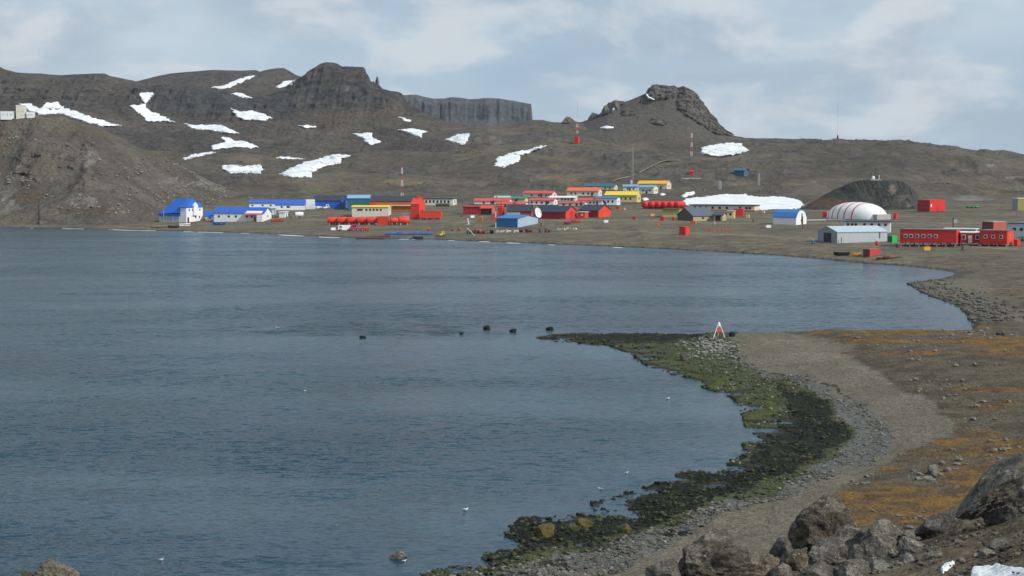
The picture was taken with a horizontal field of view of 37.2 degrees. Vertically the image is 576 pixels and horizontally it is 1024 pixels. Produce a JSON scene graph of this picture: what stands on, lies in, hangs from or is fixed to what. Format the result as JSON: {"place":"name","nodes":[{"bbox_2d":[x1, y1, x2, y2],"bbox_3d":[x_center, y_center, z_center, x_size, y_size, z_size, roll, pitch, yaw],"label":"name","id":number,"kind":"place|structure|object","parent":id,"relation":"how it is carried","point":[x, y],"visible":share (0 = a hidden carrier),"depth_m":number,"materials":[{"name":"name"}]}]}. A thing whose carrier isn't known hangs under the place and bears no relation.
{"place":"outdoors","nodes":[
{"label":"outdoors","id":0,"kind":"place"},
{"bbox_2d":[0,115,274,227],"bbox_3d":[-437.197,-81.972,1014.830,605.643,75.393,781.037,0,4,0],"label":"headland","id":1,"kind":"structure","parent":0,"point":[64,169],"depth_m":754.01,"materials":[{"name":"stone"}]},
{"bbox_2d":[0,111,15,119],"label":"cliff station","id":2,"kind":"object","parent":1,"relation":"on","point":[7,115],"visible":0.94,"depth_m":809.74,"materials":[{"name":"white paint"}]},
{"bbox_2d":[16,105,26,118],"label":"cliff station","id":3,"kind":"object","parent":1,"relation":"on","point":[21,111],"visible":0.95,"depth_m":809.78,"materials":[{"name":"beige paint"}]},
{"bbox_2d":[1,116,251,214],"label":"headland rubble","id":4,"kind":"object","parent":1,"relation":"on","point":[137,173],"visible":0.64,"depth_m":782.78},
{"bbox_2d":[136,68,300,95],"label":"hills","id":5,"kind":"structure","parent":0,"point":[264,82],"depth_m":2239.08,"materials":[{"name":"stone"}]},
{"bbox_2d":[212,75,254,88],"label":"snow patch","id":6,"kind":"object","parent":5,"relation":"on","point":[235,82],"visible":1,"depth_m":2218.43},
{"bbox_2d":[0,62,488,157],"bbox_3d":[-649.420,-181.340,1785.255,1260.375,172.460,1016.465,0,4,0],"label":"hills","id":7,"kind":"structure","parent":0,"point":[337,105],"depth_m":1609.08,"materials":[{"name":"stone"}]},
{"bbox_2d":[19,102,118,126],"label":"snow patch","id":8,"kind":"object","parent":7,"relation":"on","point":[45,110],"visible":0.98,"depth_m":1560.31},
{"bbox_2d":[129,92,173,122],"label":"snow patch","id":9,"kind":"object","parent":7,"relation":"on","point":[147,114],"visible":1,"depth_m":1605.22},
{"bbox_2d":[184,123,237,133],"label":"snow patch","id":10,"kind":"object","parent":7,"relation":"on","point":[219,128],"visible":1,"depth_m":1532.85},
{"bbox_2d":[211,137,258,149],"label":"snow patch","id":11,"kind":"object","parent":7,"relation":"on","point":[228,143],"visible":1,"depth_m":1420.70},
{"bbox_2d":[231,108,271,120],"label":"snow patch","id":12,"kind":"object","parent":7,"relation":"on","point":[250,115],"visible":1,"depth_m":1592.55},
{"bbox_2d":[353,132,380,144],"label":"snow patch","id":13,"kind":"object","parent":7,"relation":"on","point":[369,138],"visible":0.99,"depth_m":1465.20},
{"bbox_2d":[398,128,425,137],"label":"snow patch","id":14,"kind":"object","parent":7,"relation":"on","point":[417,132],"visible":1,"depth_m":1507.59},
{"bbox_2d":[403,94,532,126],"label":"hills","id":15,"kind":"structure","parent":0,"point":[480,112],"depth_m":2540.87,"materials":[{"name":"stone"}]},
{"bbox_2d":[0,227,973,575],"bbox_3d":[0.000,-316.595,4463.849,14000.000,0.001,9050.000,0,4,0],"label":"water","id":16,"kind":"structure","parent":0,"point":[178,403],"depth_m":168.99,"materials":[{"name":"liquid"}]},
{"bbox_2d":[33,559,79,575],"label":"boulder","id":17,"kind":"object","parent":16,"relation":"on","point":[50,567],"visible":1,"depth_m":85.60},
{"bbox_2d":[389,551,407,559],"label":"sea rock","id":18,"kind":"object","parent":16,"relation":"in","point":[398,555],"visible":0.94,"depth_m":94.59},
{"bbox_2d":[0,120,1023,280],"bbox_3d":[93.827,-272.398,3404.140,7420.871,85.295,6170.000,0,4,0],"label":"ground","id":19,"kind":"structure","parent":0,"point":[561,162],"depth_m":997.31,"materials":[{"name":"soil"}]},
{"bbox_2d":[158,198,203,221],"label":"boathouse","id":20,"kind":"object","parent":19,"relation":"on","point":[184,210],"visible":0.97,"depth_m":701.65,"materials":[{"name":"white paint"}]},
{"bbox_2d":[213,207,271,221],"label":"long house","id":21,"kind":"structure","parent":19,"relation":"on","point":[238,214],"depth_m":696.34,"materials":[{"name":"white paint"}]},
{"bbox_2d":[222,164,263,173],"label":"snow patch","id":22,"kind":"object","parent":19,"relation":"on","point":[238,169],"visible":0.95,"depth_m":1224.52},
{"bbox_2d":[248,200,274,207],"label":"blue roof house","id":23,"kind":"structure","parent":19,"relation":"on","point":[262,203],"depth_m":767.17,"materials":[{"name":"white paint"}]},
{"bbox_2d":[274,200,305,209],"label":"blue roof house","id":24,"kind":"structure","parent":19,"relation":"on","point":[289,204],"depth_m":745.33,"materials":[{"name":"white paint"}]},
{"bbox_2d":[281,154,350,177],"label":"snow patch","id":25,"kind":"object","parent":19,"relation":"on","point":[315,165],"visible":0.98,"depth_m":1259.10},
{"bbox_2d":[313,195,347,208],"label":"blue hall","id":26,"kind":"structure","parent":19,"relation":"on","point":[336,201],"depth_m":758.63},
{"bbox_2d":[347,195,370,209],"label":"teal hall","id":27,"kind":"structure","parent":19,"relation":"on","point":[358,199],"depth_m":744.67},
{"bbox_2d":[351,205,391,216],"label":"cream building","id":28,"kind":"structure","parent":19,"relation":"on","point":[369,210],"depth_m":692.03,"materials":[{"name":"paint"}]},
{"bbox_2d":[378,216,389,224],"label":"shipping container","id":29,"kind":"object","parent":19,"relation":"on","point":[383,220],"visible":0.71,"depth_m":652.75,"materials":[{"name":"metal"}]},
{"bbox_2d":[370,196,415,211],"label":"orange hall","id":30,"kind":"structure","parent":19,"relation":"on","point":[400,203],"depth_m":727.90,"materials":[{"name":"red paint"}]},
{"bbox_2d":[385,232,432,234],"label":"boat row","id":31,"kind":"object","parent":19,"relation":"on","point":[411,233],"visible":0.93,"depth_m":557.49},
{"bbox_2d":[411,195,424,218],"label":"red tower shed","id":32,"kind":"structure","parent":19,"relation":"on","point":[417,204],"depth_m":673.46,"materials":[{"name":"orange paint"}]},
{"bbox_2d":[420,211,441,219],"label":"red cargo block","id":33,"kind":"structure","parent":19,"relation":"on","point":[430,214],"depth_m":667.91,"materials":[{"name":"orange paint"}]},
{"bbox_2d":[423,198,457,204],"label":"barrack","id":34,"kind":"structure","parent":19,"relation":"on","point":[434,201],"depth_m":794.94,"materials":[{"name":"metal"}]},
{"bbox_2d":[446,133,469,144],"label":"snow patch","id":35,"kind":"object","parent":19,"relation":"on","point":[462,139],"visible":0.99,"depth_m":1412.28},
{"bbox_2d":[462,206,480,214],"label":"red shed","id":36,"kind":"structure","parent":19,"relation":"on","point":[471,210],"depth_m":698.29,"materials":[{"name":"paint"}]},
{"bbox_2d":[479,205,496,214],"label":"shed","id":37,"kind":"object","parent":19,"relation":"on","point":[487,209],"visible":0.9,"depth_m":697.16,"materials":[{"name":"orange paint"}]},
{"bbox_2d":[473,197,512,204],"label":"prefab house","id":38,"kind":"structure","parent":19,"relation":"on","point":[485,201],"depth_m":797.52,"materials":[{"name":"white paint"}]},
{"bbox_2d":[496,201,529,206],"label":"prefab house","id":39,"kind":"structure","parent":19,"relation":"on","point":[504,203],"depth_m":778.99,"materials":[{"name":"white paint"}]},
{"bbox_2d":[496,214,538,227],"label":"blue workshop","id":40,"kind":"structure","parent":19,"relation":"on","point":[515,221],"depth_m":618.41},
{"bbox_2d":[493,145,546,167],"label":"snow patch","id":41,"kind":"object","parent":19,"relation":"on","point":[507,160],"visible":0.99,"depth_m":1253.00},
{"bbox_2d":[507,204,533,215],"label":"dark roof hall","id":42,"kind":"structure","parent":19,"relation":"on","point":[519,209],"depth_m":681.82,"materials":[{"name":"metal"}]},
{"bbox_2d":[522,191,556,197],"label":"prefab house","id":43,"kind":"structure","parent":19,"relation":"on","point":[538,194],"depth_m":856.61,"materials":[{"name":"beige paint"}]},
{"bbox_2d":[529,197,557,205],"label":"prefab house","id":44,"kind":"structure","parent":19,"relation":"on","point":[549,201],"depth_m":793.34,"materials":[{"name":"white paint"}]},
{"bbox_2d":[533,206,577,218],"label":"dark roof hall","id":45,"kind":"structure","parent":19,"relation":"on","point":[558,212],"depth_m":660.10,"materials":[{"name":"orange paint"}]},
{"bbox_2d":[548,196,578,201],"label":"prefab house","id":46,"kind":"structure","parent":19,"relation":"on","point":[567,198],"depth_m":823.34,"materials":[{"name":"beige paint"}]},
{"bbox_2d":[558,200,587,206],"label":"prefab house","id":47,"kind":"structure","parent":19,"relation":"on","point":[573,203],"depth_m":781.32,"materials":[{"name":"white paint"}]},
{"bbox_2d":[566,187,602,196],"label":"prefab house","id":48,"kind":"structure","parent":19,"relation":"on","point":[585,191],"depth_m":856.49,"materials":[{"name":"beige paint"}]},
{"bbox_2d":[577,198,602,204],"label":"prefab house","id":49,"kind":"structure","parent":19,"relation":"on","point":[593,201],"depth_m":789.27,"materials":[{"name":"white paint"}]},
{"bbox_2d":[577,204,611,217],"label":"dark roof hall","id":50,"kind":"structure","parent":19,"relation":"on","point":[596,211],"depth_m":674.30,"materials":[{"name":"orange paint"}]},
{"bbox_2d":[583,182,617,190],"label":"prefab house","id":51,"kind":"structure","parent":19,"relation":"on","point":[608,186],"depth_m":955.92,"materials":[{"name":"beige paint"}]},
{"bbox_2d":[184,122,1022,202],"bbox_3d":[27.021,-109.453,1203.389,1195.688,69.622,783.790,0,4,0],"label":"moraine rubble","id":52,"kind":"object","parent":19,"relation":"on","point":[662,169],"visible":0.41,"depth_m":1124.13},
{"bbox_2d":[595,195,620,205],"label":"prefab house","id":53,"kind":"structure","parent":19,"relation":"on","point":[608,200],"depth_m":787.72,"materials":[{"name":"white paint"}]},
{"bbox_2d":[604,190,641,202],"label":"prefab house","id":54,"kind":"structure","parent":19,"relation":"on","point":[630,196],"depth_m":813.58,"materials":[{"name":"yellow paint"}]},
{"bbox_2d":[638,185,657,194],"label":"prefab house","id":55,"kind":"structure","parent":19,"relation":"on","point":[648,189],"depth_m":878.54,"materials":[{"name":"beige paint"}]},
{"bbox_2d":[637,180,671,189],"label":"prefab house","id":56,"kind":"structure","parent":19,"relation":"on","point":[665,185],"depth_m":967.33,"materials":[{"name":"beige paint"}]},
{"bbox_2d":[661,208,682,216],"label":"olive hall","id":57,"kind":"structure","parent":19,"relation":"on","point":[670,212],"depth_m":670.33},
{"bbox_2d":[677,207,713,220],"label":"brown hall","id":58,"kind":"structure","parent":19,"relation":"on","point":[696,213],"depth_m":634.92,"materials":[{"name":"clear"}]},
{"bbox_2d":[713,212,726,220],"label":"tan shed","id":59,"kind":"structure","parent":19,"relation":"on","point":[719,216],"depth_m":631.51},
{"bbox_2d":[689,204,759,211],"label":"long barrack","id":60,"kind":"structure","parent":19,"relation":"on","point":[729,207],"depth_m":744.50,"materials":[{"name":"beige paint"}]},
{"bbox_2d":[701,142,748,156],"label":"snow patch","id":61,"kind":"object","parent":19,"relation":"on","point":[728,148],"visible":0.99,"depth_m":1344.71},
{"bbox_2d":[733,168,749,176],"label":"hill station","id":62,"kind":"object","parent":19,"relation":"on","point":[740,171],"visible":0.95,"depth_m":1057.79,"materials":[{"name":"blue metal"}]},
{"bbox_2d":[683,194,803,209],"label":"snow patch","id":63,"kind":"object","parent":19,"relation":"on","point":[770,202],"visible":0.78,"depth_m":833.43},
{"bbox_2d":[772,209,806,224],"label":"barn","id":64,"kind":"structure","parent":19,"relation":"on","point":[787,216],"depth_m":600.21,"materials":[{"name":"white paint"}]},
{"bbox_2d":[817,226,887,242],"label":"hangar","id":65,"kind":"structure","parent":19,"relation":"on","point":[847,234],"depth_m":471.97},
{"bbox_2d":[821,202,894,219],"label":"inflatable hall","id":66,"kind":"structure","parent":19,"relation":"on","point":[857,211],"depth_m":645.75,"materials":[{"name":"white paint"}]},
{"bbox_2d":[843,220,892,232],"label":"office block","id":67,"kind":"structure","parent":19,"relation":"on","point":[885,224],"depth_m":525.65,"materials":[{"name":"white paint"}]},
{"bbox_2d":[863,248,879,256],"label":"shipping container","id":68,"kind":"object","parent":19,"relation":"on","point":[869,252],"visible":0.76,"depth_m":414.12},
{"bbox_2d":[900,228,960,246],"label":"red lodge","id":69,"kind":"structure","parent":19,"relation":"on","point":[928,236],"depth_m":444.23,"materials":[{"name":"paint"}]},
{"bbox_2d":[917,199,944,211],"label":"red cabin","id":70,"kind":"object","parent":19,"relation":"on","point":[933,205],"visible":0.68,"depth_m":732.05,"materials":[{"name":"metal"}]},
{"bbox_2d":[960,231,979,245],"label":"building entrance","id":71,"kind":"object","parent":19,"relation":"on","point":[967,237],"visible":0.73,"depth_m":443.31,"materials":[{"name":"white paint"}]},
{"bbox_2d":[982,221,1005,229],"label":"shipping container","id":72,"kind":"object","parent":19,"relation":"on","point":[993,224],"visible":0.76,"depth_m":516.82,"materials":[{"name":"metal"}]},
{"bbox_2d":[979,229,1013,246],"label":"red wing","id":73,"kind":"structure","parent":19,"relation":"on","point":[989,237],"depth_m":439.36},
{"bbox_2d":[1008,222,1023,239],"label":"grey lab","id":74,"kind":"structure","parent":19,"relation":"on","point":[1017,228],"depth_m":468.40,"materials":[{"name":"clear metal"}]},
{"bbox_2d":[1012,198,1023,209],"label":"olive cabin","id":75,"kind":"object","parent":19,"relation":"on","point":[1017,203],"visible":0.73,"depth_m":744.46,"materials":[{"name":"metal"}]},
{"bbox_2d":[0,0,1023,153],"label":"sky","id":76,"kind":"structure","parent":0,"point":[938,72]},
{"bbox_2d":[622,184,638,190],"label":"prefab house","id":77,"kind":"structure","parent":0,"point":[630,187],"depth_m":922.26,"materials":[{"name":"beige paint"}]},
{"bbox_2d":[576,84,751,143],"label":"hills","id":78,"kind":"structure","parent":0,"point":[673,113],"depth_m":1488.01,"materials":[{"name":"stone"}]},
{"bbox_2d":[421,276,1023,575],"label":"shore","id":79,"kind":"structure","parent":0,"point":[844,363],"depth_m":144.28,"materials":[{"name":"gravel"}]},
{"bbox_2d":[534,522,554,538],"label":"boulder","id":80,"kind":"object","parent":79,"relation":"on","point":[543,530],"visible":0.97,"depth_m":99.20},
{"bbox_2d":[563,521,578,531],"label":"boulder","id":81,"kind":"object","parent":79,"relation":"on","point":[571,526],"visible":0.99,"depth_m":100.22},
{"bbox_2d":[575,518,592,527],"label":"boulder","id":82,"kind":"object","parent":79,"relation":"on","point":[583,522],"visible":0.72,"depth_m":101.60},
{"bbox_2d":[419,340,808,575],"bbox_3d":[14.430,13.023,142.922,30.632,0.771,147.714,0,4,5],"label":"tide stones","id":83,"kind":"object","parent":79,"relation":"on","point":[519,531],"visible":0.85,"depth_m":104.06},
{"bbox_2d":[424,331,856,575],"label":"mossy stones","id":84,"kind":"object","parent":79,"relation":"on","point":[488,570],"visible":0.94,"depth_m":117.70,"materials":[{"name":"stone"}]},
{"bbox_2d":[421,332,895,575],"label":"pale stones","id":85,"kind":"object","parent":79,"relation":"on","point":[690,511],"visible":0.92,"depth_m":109.40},
{"bbox_2d":[492,348,896,575],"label":"gravel stones","id":86,"kind":"object","parent":79,"relation":"on","point":[555,571],"visible":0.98,"depth_m":102.51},
{"bbox_2d":[674,336,751,359],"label":"cairn stones","id":87,"kind":"object","parent":79,"relation":"on","point":[720,345],"visible":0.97,"depth_m":203.47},
{"bbox_2d":[839,294,1023,532],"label":"plain stones","id":88,"kind":"object","parent":79,"relation":"on","point":[948,469],"visible":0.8,"depth_m":128.87,"materials":[{"name":"stone"}]},
{"bbox_2d":[907,278,1023,321],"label":"cove stones","id":89,"kind":"object","parent":79,"relation":"on","point":[984,316],"visible":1,"depth_m":275.12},
{"bbox_2d":[798,180,917,209],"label":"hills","id":90,"kind":"structure","parent":0,"point":[890,195],"depth_m":781.17,"materials":[{"name":"stone"}]},
{"bbox_2d":[792,514,1023,575],"bbox_3d":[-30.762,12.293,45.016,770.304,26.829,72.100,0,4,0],"label":"slope","id":91,"kind":"structure","parent":0,"point":[955,551],"depth_m":20.72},
{"bbox_2d":[645,558,680,575],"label":"boulder","id":92,"kind":"object","parent":91,"relation":"on","point":[665,568],"visible":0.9,"depth_m":22.43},
{"bbox_2d":[678,556,686,575],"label":"boulder","id":93,"kind":"object","parent":91,"relation":"on","point":[682,566],"visible":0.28,"depth_m":22.02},
{"bbox_2d":[693,528,733,544],"bbox_3d":[3.073,3.960,23.327,0.665,0.537,0.451,0,4,0],"label":"boulder","id":94,"kind":"object","parent":91,"relation":"on","point":[723,535],"visible":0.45,"depth_m":23.20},
{"bbox_2d":[682,541,772,575],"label":"boulder","id":95,"kind":"object","parent":91,"relation":"on","point":[709,558],"visible":0.97,"depth_m":21.34,"materials":[{"name":"stone"}]},
{"bbox_2d":[764,554,779,567],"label":"boulder","id":96,"kind":"object","parent":91,"relation":"on","point":[772,559],"visible":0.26,"depth_m":22.38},
{"bbox_2d":[769,537,792,558],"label":"boulder","id":97,"kind":"object","parent":91,"relation":"on","point":[780,547],"visible":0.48,"depth_m":23.22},
{"bbox_2d":[769,562,792,575],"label":"boulder","id":98,"kind":"object","parent":91,"relation":"on","point":[782,569],"visible":1,"depth_m":21.18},
{"bbox_2d":[779,547,808,570],"bbox_3d":[4.054,4.018,21.908,0.453,0.620,0.396,0,4,0],"label":"boulder","id":99,"kind":"object","parent":91,"relation":"on","point":[796,559],"visible":0.66,"depth_m":21.76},
{"bbox_2d":[799,560,837,575],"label":"boulder","id":100,"kind":"object","parent":91,"relation":"on","point":[820,568],"visible":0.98,"depth_m":20.87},
{"bbox_2d":[788,494,857,553],"bbox_3d":[4.944,3.879,24.256,1.081,1.161,0.830,0,4,0],"label":"boulder","id":101,"kind":"object","parent":91,"relation":"on","point":[825,516],"visible":0.59,"depth_m":23.93,"materials":[{"name":"stone"}]},
{"bbox_2d":[807,537,848,564],"bbox_3d":[4.635,3.924,22.314,0.624,0.527,0.431,0,4,0],"label":"boulder","id":102,"kind":"object","parent":91,"relation":"on","point":[831,551],"visible":0.68,"depth_m":22.20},
{"bbox_2d":[831,524,864,553],"bbox_3d":[5.139,3.990,23.440,0.656,0.637,0.482,0,4,0],"label":"boulder","id":103,"kind":"object","parent":91,"relation":"on","point":[849,536],"visible":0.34,"depth_m":23.39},
{"bbox_2d":[838,559,870,575],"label":"boulder","id":104,"kind":"object","parent":91,"relation":"on","point":[854,567],"visible":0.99,"depth_m":20.72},
{"bbox_2d":[847,537,887,567],"bbox_3d":[5.086,3.969,21.748,0.608,0.808,0.522,0,4,0],"label":"boulder","id":105,"kind":"object","parent":91,"relation":"on","point":[869,549],"visible":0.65,"depth_m":21.66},
{"bbox_2d":[858,518,902,556],"bbox_3d":[5.609,3.864,23.143,0.695,0.697,0.519,0,4,0],"label":"boulder","id":106,"kind":"object","parent":91,"relation":"on","point":[887,533],"visible":0.56,"depth_m":22.99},
{"bbox_2d":[870,559,894,572],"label":"boulder","id":107,"kind":"object","parent":91,"relation":"on","point":[880,566],"visible":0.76,"depth_m":21.01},
{"bbox_2d":[895,553,914,565],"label":"boulder","id":108,"kind":"object","parent":91,"relation":"on","point":[907,557],"visible":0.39,"depth_m":21.30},
{"bbox_2d":[793,514,1023,575],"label":"slope pebbles","id":109,"kind":"object","parent":91,"relation":"on","point":[1012,554],"visible":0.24,"depth_m":20.25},
{"bbox_2d":[794,507,1023,575],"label":"slope stones","id":110,"kind":"object","parent":91,"relation":"on","point":[979,521],"visible":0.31,"depth_m":22.08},
{"bbox_2d":[897,536,924,555],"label":"boulder","id":111,"kind":"object","parent":91,"relation":"on","point":[905,544],"visible":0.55,"depth_m":22.61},
{"bbox_2d":[920,548,942,561],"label":"boulder","id":112,"kind":"object","parent":91,"relation":"on","point":[936,553],"visible":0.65,"depth_m":20.97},
{"bbox_2d":[914,508,963,539],"bbox_3d":[6.976,3.890,24.751,0.821,0.571,0.525,0,4,0],"label":"boulder","id":113,"kind":"object","parent":91,"relation":"on","point":[941,523],"visible":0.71,"depth_m":24.67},
{"bbox_2d":[976,548,996,558],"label":"boulder","id":114,"kind":"object","parent":91,"relation":"on","point":[992,553],"visible":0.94,"depth_m":19.34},
{"bbox_2d":[955,452,1023,520],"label":"boulder","id":115,"kind":"object","parent":91,"relation":"on","point":[999,484],"visible":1,"depth_m":21.23,"materials":[{"name":"stone"}]},
{"bbox_2d":[971,563,1023,575],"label":"snow patch","id":116,"kind":"object","parent":91,"relation":"on","point":[996,569],"visible":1,"depth_m":17.07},
{"bbox_2d":[987,535,1017,549],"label":"boulder","id":117,"kind":"object","parent":91,"relation":"on","point":[997,542],"visible":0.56,"depth_m":19.98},
{"bbox_2d":[982,485,1023,525],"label":"boulder","id":118,"kind":"object","parent":91,"relation":"on","point":[1009,511],"visible":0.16,"depth_m":22.93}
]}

